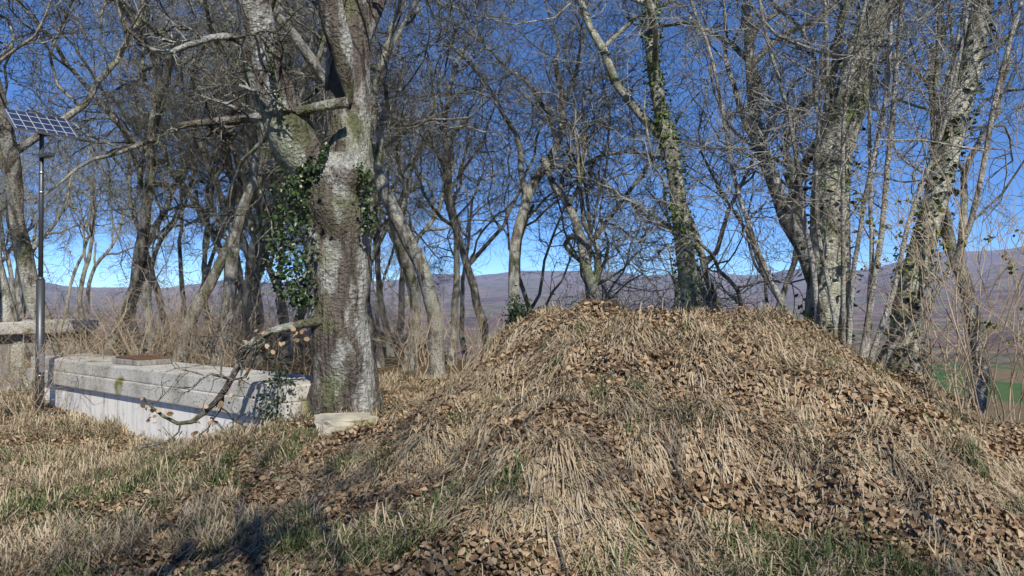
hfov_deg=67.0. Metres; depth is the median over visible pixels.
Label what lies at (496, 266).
sky
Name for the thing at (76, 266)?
tree
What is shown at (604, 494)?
fallen twigs
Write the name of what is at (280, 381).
ivy
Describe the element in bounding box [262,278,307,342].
shrub
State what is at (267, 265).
tree
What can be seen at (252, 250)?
tree
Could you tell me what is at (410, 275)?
tree
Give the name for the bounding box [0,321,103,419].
shrub
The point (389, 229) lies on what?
tree
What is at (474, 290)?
tree
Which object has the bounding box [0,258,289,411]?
shrub
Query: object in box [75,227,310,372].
shrub
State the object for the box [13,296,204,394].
shrub
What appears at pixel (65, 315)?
shrub
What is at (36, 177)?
tree
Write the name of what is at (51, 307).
shrub
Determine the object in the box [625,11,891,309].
tree
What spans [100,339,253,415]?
shrub
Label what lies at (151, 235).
tree
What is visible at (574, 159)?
tree
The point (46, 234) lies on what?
tree
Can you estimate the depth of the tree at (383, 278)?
30.20 m
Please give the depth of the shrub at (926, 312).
9.22 m
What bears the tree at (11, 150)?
on the ground
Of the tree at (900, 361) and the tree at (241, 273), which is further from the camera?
the tree at (241, 273)
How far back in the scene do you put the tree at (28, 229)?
37.49 m
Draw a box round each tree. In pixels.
[0,0,151,390]
[0,0,244,319]
[0,0,251,355]
[0,95,79,311]
[0,102,136,317]
[0,109,66,231]
[0,132,68,222]
[0,132,73,313]
[0,155,32,258]
[0,178,32,214]
[1,0,242,355]
[1,166,87,301]
[2,94,157,319]
[7,44,215,349]
[23,88,126,318]
[24,0,239,354]
[30,158,182,319]
[66,0,243,352]
[68,51,264,358]
[76,0,385,363]
[82,87,271,348]
[83,0,546,366]
[101,195,173,330]
[104,1,296,347]
[105,0,325,356]
[105,0,326,362]
[109,179,202,293]
[111,0,605,456]
[111,13,324,358]
[134,0,446,378]
[137,0,539,370]
[144,98,272,351]
[153,67,318,324]
[154,86,286,348]
[172,141,285,344]
[173,0,514,362]
[194,1,463,353]
[195,150,265,303]
[203,26,326,309]
[209,47,325,326]
[228,0,797,310]
[233,133,325,340]
[237,171,303,333]
[245,20,374,340]
[245,132,303,308]
[263,5,460,356]
[286,0,597,343]
[307,40,487,367]
[370,0,609,364]
[370,0,738,316]
[370,137,433,337]
[370,236,400,331]
[371,77,465,312]
[375,110,436,336]
[376,84,559,343]
[380,177,484,311]
[387,112,568,363]
[455,62,672,312]
[463,4,755,312]
[468,0,695,298]
[499,0,927,343]
[504,147,710,311]
[511,0,1023,283]
[547,155,792,312]
[589,0,1000,342]
[599,0,1023,369]
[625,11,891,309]
[741,0,1023,414]
[878,0,1001,377]
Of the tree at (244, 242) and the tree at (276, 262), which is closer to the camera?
the tree at (244, 242)
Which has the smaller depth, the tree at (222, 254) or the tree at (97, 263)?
the tree at (222, 254)
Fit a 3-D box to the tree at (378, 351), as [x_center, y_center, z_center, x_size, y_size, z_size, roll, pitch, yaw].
[-2.721,-2.404,20.017,4.411,9.047,4.194,0,-1,3]
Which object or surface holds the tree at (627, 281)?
on the ground
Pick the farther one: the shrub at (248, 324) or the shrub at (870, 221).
the shrub at (248, 324)
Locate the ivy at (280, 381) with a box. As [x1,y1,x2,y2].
[251,357,303,423]
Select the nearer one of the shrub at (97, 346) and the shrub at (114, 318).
the shrub at (97, 346)
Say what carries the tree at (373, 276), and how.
on the ground
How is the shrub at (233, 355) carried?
on the ground
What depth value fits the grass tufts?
5.12 m
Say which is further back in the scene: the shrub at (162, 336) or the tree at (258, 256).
the tree at (258, 256)
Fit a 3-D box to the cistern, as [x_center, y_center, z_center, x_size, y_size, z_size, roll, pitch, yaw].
[-4.471,1.629,9.982,6.390,1.435,0.910,-1,-1,38]
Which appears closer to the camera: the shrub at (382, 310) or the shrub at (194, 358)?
the shrub at (194, 358)
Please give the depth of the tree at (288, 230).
28.54 m
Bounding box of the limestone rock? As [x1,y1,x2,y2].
[312,412,378,438]
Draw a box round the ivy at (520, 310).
[500,285,533,327]
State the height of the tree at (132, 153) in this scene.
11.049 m
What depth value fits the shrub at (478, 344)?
12.86 m
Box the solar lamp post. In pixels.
[3,108,78,416]
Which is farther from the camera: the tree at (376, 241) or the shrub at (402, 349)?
the tree at (376, 241)
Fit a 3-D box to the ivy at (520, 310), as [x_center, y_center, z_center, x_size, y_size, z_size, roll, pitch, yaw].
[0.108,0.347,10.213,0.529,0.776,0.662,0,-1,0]
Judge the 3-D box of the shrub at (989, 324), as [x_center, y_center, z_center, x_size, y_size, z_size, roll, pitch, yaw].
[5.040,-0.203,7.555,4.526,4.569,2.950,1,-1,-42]
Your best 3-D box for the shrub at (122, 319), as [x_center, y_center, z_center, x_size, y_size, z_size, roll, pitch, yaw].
[-6.472,0.846,13.911,4.070,2.492,4.300,0,-1,-23]
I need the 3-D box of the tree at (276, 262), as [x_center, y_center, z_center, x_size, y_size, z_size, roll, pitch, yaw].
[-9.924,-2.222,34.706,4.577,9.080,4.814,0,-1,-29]
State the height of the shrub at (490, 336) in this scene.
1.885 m
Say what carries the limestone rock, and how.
on the ground
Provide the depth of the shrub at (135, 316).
26.93 m
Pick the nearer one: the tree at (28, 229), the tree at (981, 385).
the tree at (981, 385)
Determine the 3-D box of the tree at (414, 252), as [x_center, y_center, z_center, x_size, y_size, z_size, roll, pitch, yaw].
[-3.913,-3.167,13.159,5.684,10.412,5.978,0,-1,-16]
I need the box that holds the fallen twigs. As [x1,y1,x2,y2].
[0,312,1023,575]
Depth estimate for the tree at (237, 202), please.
20.12 m
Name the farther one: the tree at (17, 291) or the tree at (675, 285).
the tree at (17, 291)
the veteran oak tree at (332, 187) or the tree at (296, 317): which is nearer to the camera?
the veteran oak tree at (332, 187)
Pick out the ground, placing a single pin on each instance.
(494, 293)
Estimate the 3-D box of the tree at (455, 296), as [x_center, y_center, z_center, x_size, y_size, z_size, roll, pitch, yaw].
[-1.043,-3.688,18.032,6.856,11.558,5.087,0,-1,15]
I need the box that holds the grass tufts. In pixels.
[0,289,1023,575]
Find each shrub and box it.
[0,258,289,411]
[0,285,234,407]
[0,308,137,397]
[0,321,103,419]
[2,276,162,355]
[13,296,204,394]
[14,271,257,367]
[14,288,97,319]
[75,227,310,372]
[75,293,160,338]
[82,295,174,344]
[91,302,169,344]
[100,252,292,367]
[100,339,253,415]
[105,309,289,371]
[119,309,230,365]
[120,273,307,372]
[135,324,308,397]
[146,282,298,369]
[158,313,216,348]
[258,319,312,374]
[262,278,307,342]
[369,257,491,367]
[369,289,485,379]
[370,294,409,346]
[373,297,506,372]
[377,299,508,377]
[790,70,1023,437]
[809,256,1023,421]
[825,32,1023,422]
[827,96,1023,400]
[945,383,1022,417]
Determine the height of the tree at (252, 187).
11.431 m
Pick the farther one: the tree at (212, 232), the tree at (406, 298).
the tree at (406, 298)
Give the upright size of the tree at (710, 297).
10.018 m
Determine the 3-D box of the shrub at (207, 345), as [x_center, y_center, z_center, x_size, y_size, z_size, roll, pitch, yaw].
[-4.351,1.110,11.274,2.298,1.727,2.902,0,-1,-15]
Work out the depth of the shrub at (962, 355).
7.63 m
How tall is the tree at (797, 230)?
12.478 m
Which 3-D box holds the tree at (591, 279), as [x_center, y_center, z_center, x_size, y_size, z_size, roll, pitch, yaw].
[1.958,-1.363,17.089,5.978,10.200,5.684,0,-1,-21]
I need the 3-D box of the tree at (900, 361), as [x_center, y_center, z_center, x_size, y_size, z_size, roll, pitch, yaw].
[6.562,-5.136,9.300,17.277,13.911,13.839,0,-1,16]
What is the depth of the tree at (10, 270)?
29.78 m
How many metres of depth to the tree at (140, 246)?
15.85 m
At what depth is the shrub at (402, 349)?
11.47 m
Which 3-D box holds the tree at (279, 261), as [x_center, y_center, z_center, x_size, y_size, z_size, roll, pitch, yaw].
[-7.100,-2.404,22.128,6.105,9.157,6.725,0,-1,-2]
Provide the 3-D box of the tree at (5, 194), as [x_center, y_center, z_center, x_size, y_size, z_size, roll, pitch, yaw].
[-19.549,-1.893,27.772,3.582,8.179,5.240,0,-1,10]
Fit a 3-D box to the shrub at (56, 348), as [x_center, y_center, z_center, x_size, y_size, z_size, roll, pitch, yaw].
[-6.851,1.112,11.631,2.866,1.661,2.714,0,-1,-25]
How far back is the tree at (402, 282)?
27.47 m
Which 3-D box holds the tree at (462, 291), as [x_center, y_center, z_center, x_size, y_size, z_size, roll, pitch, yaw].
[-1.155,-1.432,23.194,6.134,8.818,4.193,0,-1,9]
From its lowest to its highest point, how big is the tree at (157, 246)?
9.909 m
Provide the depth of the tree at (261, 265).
20.59 m
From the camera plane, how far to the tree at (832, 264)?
10.35 m
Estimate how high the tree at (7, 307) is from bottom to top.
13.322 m
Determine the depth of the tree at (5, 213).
36.49 m
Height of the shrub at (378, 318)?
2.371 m
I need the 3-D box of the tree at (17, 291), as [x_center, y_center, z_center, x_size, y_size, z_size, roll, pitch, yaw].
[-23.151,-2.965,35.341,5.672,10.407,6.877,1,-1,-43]
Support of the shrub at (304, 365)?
on the ground
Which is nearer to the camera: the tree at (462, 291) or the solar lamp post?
the solar lamp post
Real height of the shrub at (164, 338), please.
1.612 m
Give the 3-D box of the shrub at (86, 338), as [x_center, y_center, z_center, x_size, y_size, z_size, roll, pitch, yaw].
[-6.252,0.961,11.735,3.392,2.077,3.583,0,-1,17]
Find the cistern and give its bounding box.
[28,353,311,441]
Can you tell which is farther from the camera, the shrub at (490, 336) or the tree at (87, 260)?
the tree at (87, 260)
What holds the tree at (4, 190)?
on the ground
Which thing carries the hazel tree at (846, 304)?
on the ground
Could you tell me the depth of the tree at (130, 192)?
23.51 m
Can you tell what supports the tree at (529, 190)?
on the ground
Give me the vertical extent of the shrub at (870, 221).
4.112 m
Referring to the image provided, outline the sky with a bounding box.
[0,0,1023,287]
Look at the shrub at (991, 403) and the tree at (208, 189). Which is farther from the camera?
the tree at (208, 189)
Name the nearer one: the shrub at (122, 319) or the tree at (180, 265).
the shrub at (122, 319)
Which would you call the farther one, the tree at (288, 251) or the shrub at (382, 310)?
the tree at (288, 251)
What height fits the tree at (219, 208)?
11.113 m
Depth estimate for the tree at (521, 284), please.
19.83 m
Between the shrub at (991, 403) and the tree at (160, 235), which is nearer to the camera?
the shrub at (991, 403)
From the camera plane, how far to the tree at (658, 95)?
13.76 m
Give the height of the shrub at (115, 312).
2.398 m
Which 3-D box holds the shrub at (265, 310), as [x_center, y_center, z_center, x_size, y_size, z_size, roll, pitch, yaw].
[-6.605,0.863,18.576,3.776,2.447,3.569,0,-1,5]
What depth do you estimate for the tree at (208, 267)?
23.65 m
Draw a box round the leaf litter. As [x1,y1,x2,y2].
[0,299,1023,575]
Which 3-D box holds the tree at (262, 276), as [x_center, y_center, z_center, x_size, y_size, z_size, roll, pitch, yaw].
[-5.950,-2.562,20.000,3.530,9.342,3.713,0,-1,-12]
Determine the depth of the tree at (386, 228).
26.38 m
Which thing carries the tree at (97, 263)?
on the ground
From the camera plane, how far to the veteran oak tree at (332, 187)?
7.69 m
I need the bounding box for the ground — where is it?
[0,247,1023,575]
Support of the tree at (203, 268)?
on the ground
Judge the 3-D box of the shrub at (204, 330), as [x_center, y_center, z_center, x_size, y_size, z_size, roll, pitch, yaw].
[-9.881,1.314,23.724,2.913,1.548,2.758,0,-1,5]
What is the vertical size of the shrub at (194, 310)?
3.020 m
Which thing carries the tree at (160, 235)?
on the ground
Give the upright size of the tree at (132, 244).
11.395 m
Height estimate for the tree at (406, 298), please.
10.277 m

